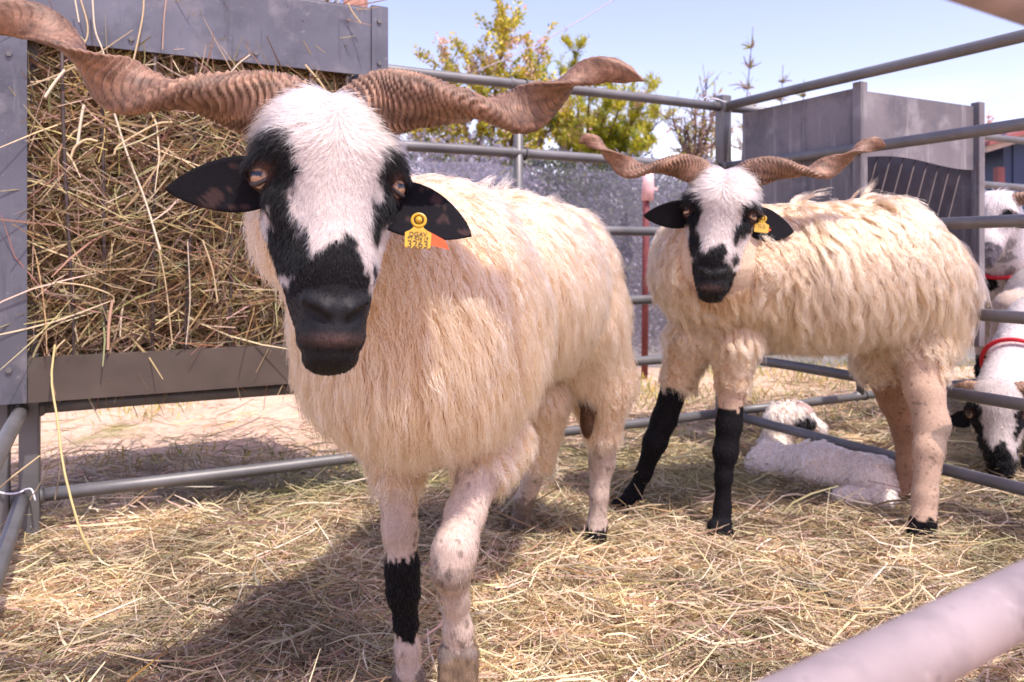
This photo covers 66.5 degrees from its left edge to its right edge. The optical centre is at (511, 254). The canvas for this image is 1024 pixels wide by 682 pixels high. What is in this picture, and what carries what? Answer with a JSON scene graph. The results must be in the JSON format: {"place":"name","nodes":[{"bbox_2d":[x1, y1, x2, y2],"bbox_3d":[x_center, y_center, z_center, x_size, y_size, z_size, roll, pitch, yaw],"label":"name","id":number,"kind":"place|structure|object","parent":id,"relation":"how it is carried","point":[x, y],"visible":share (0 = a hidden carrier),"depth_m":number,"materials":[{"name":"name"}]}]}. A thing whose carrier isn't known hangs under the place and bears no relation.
{"place":"outdoors","nodes":[
{"label":"outdoors","id":0,"kind":"place"},
{"bbox_2d":[344,0,367,7],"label":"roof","id":1,"kind":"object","parent":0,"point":[357,2],"depth_m":6.42,"materials":[{"name":"wood"}]},
{"bbox_2d":[11,357,975,509],"bbox_3d":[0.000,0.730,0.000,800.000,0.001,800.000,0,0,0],"label":"ground","id":2,"kind":"structure","parent":0,"point":[105,418],"depth_m":3.32,"materials":[{"name":"plant"}]},
{"bbox_2d":[0,404,28,591],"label":"fence panel","id":3,"kind":"object","parent":2,"relation":"on","point":[9,432],"visible":1,"depth_m":1.64,"materials":[{"name":"metal"}]},
{"bbox_2d":[0,40,720,538],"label":"fence panel","id":4,"kind":"object","parent":2,"relation":"on","point":[30,430],"visible":0.18,"depth_m":2.12,"materials":[{"name":"metal"}]},
{"bbox_2d":[0,484,35,500],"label":"twine","id":5,"kind":"object","parent":4,"relation":"attached to","point":[14,493],"visible":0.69,"depth_m":1.88,"materials":[{"name":"white"}]},
{"bbox_2d":[0,0,387,404],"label":"hay feeder","id":6,"kind":"object","parent":4,"relation":"attached to","point":[283,27],"visible":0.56,"depth_m":1.98,"materials":[{"name":"metal"}]},
{"bbox_2d":[0,0,384,554],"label":"hay","id":7,"kind":"object","parent":6,"relation":"in","point":[129,172],"visible":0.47,"depth_m":1.97,"materials":[{"name":"plant"}]},
{"bbox_2d":[703,97,725,102],"bbox_3d":[0.754,-0.576,2.931,0.098,0.023,0.073,0,0,0],"label":"twine","id":8,"kind":"object","parent":4,"relation":"attached to","point":[714,98],"visible":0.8,"depth_m":2.90,"materials":[{"name":"white"}]},
{"bbox_2d":[403,0,600,186],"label":"shrub","id":9,"kind":"object","parent":2,"relation":"on","point":[502,28],"visible":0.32,"depth_m":7.93,"materials":[{"name":"green plant"}]},
{"bbox_2d":[0,374,1023,681],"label":"straw","id":10,"kind":"object","parent":2,"relation":"on","point":[270,578],"visible":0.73,"depth_m":1.69,"materials":[{"name":"beige plant"}]},
{"bbox_2d":[0,0,644,681],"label":"ram","id":11,"kind":"object","parent":10,"relation":"on","point":[474,338],"visible":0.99,"depth_m":1.04,"materials":[{"name":"beige fur"}]},
{"bbox_2d":[578,133,991,547],"bbox_3d":[0.691,0.219,2.065,1.082,1.032,0.423,0,0,-5],"label":"ram","id":12,"kind":"object","parent":10,"relation":"on","point":[886,294],"visible":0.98,"depth_m":1.94,"materials":[{"name":"beige fur"}]},
{"bbox_2d":[743,397,900,512],"bbox_3d":[0.944,0.640,2.495,0.383,0.243,0.726,0,0,0],"label":"lamb","id":13,"kind":"object","parent":10,"relation":"on","point":[824,460],"visible":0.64,"depth_m":2.33},
{"bbox_2d":[950,266,1023,479],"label":"sheep","id":14,"kind":"object","parent":10,"relation":"on","point":[998,432],"visible":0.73,"depth_m":2.47},
{"bbox_2d":[973,187,1023,379],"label":"sheep","id":15,"kind":"object","parent":10,"relation":"on","point":[1004,254],"visible":0.3,"depth_m":3.06},
{"bbox_2d":[405,131,713,352],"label":"metal sheet wall","id":16,"kind":"structure","parent":2,"relation":"on","point":[576,185],"depth_m":5.43,"materials":[{"name":"grey metal"}]},
{"bbox_2d":[521,27,680,204],"bbox_3d":[0.810,-0.888,8.620,1.503,3.243,2.343,0,0,-21],"label":"shrub","id":17,"kind":"object","parent":2,"relation":"on","point":[617,135],"visible":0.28,"depth_m":8.37,"materials":[{"name":"green plant"}]},
{"bbox_2d":[641,173,657,378],"bbox_3d":[0.804,0.083,4.595,0.086,1.295,0.072,0,0,45],"label":"marker post","id":18,"kind":"object","parent":2,"relation":"on","point":[648,189],"visible":0.67,"depth_m":4.58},
{"bbox_2d":[652,68,737,160],"bbox_3d":[1.699,-0.519,7.203,0.793,2.499,0.491,0,0,0],"label":"shrub","id":19,"kind":"object","parent":2,"relation":"on","point":[701,147],"visible":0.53,"depth_m":7.18,"materials":[{"name":"brown plant"}]},
{"bbox_2d":[704,84,718,162],"bbox_3d":[2.128,-0.551,8.265,0.356,2.563,0.418,0,0,-25],"label":"reed","id":20,"kind":"object","parent":2,"relation":"on","point":[714,95],"visible":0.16,"depth_m":8.29,"materials":[{"name":"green plant"}]},
{"bbox_2d":[729,29,764,160],"bbox_3d":[2.494,-0.872,8.511,0.430,3.205,0.458,0,0,-25],"label":"tree","id":21,"kind":"object","parent":2,"relation":"on","point":[751,45],"visible":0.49,"depth_m":8.49,"materials":[{"name":"green plant"}]},
{"bbox_2d":[774,68,791,103],"bbox_3d":[2.997,-0.705,8.783,0.374,2.870,0.363,0,0,0],"label":"tree","id":22,"kind":"object","parent":2,"relation":"on","point":[783,80],"visible":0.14,"depth_m":8.80,"materials":[{"name":"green plant"}]},
{"bbox_2d":[796,92,805,99],"bbox_3d":[3.322,-0.643,8.972,0.307,2.746,0.385,0,0,0],"label":"reed","id":23,"kind":"object","parent":2,"relation":"on","point":[803,95],"visible":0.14,"depth_m":8.99,"materials":[{"name":"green plant"}]},
{"bbox_2d":[715,29,1023,495],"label":"fence panel","id":24,"kind":"object","parent":2,"relation":"on","point":[723,136],"visible":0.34,"depth_m":2.23,"materials":[{"name":"metal"}]},
{"bbox_2d":[742,81,984,346],"bbox_3d":[1.243,-0.110,2.804,0.632,0.860,0.527,0,0,-27],"label":"sheet feeder","id":25,"kind":"object","parent":24,"relation":"attached to","point":[944,179],"visible":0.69,"depth_m":2.67,"materials":[{"name":"metal"}]},
{"bbox_2d":[731,106,1023,413],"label":"fence panel","id":26,"kind":"object","parent":2,"relation":"on","point":[858,394],"visible":0.12,"depth_m":3.26,"materials":[{"name":"metal"}]},
{"bbox_2d":[756,0,1023,681],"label":"fence panel","id":27,"kind":"object","parent":2,"relation":"on","point":[957,634],"visible":1,"depth_m":0.37,"materials":[{"name":"metal"}]},
{"bbox_2d":[985,110,996,122],"bbox_3d":[7.286,-0.749,11.976,1.024,2.959,0.832,0,0,0],"label":"shrub","id":28,"kind":"object","parent":2,"relation":"on","point":[989,120],"visible":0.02,"depth_m":11.88,"materials":[{"name":"green plant"}]},
{"bbox_2d":[985,131,1023,211],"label":"shed","id":29,"kind":"structure","parent":2,"relation":"on","point":[1004,162],"depth_m":10.49,"materials":[{"name":"blue"}]},
{"bbox_2d":[470,0,612,73],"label":"overhead wire","id":30,"kind":"object","parent":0,"point":[544,39],"visible":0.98,"depth_m":7.00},
{"bbox_2d":[321,0,1023,208],"label":"sky","id":31,"kind":"structure","parent":0,"point":[810,40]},
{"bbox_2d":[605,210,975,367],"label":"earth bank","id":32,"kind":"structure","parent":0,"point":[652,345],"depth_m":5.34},
{"bbox_2d":[985,103,1023,116],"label":"overhead wire","id":33,"kind":"object","parent":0,"point":[1004,110],"visible":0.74,"depth_m":9.50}
]}

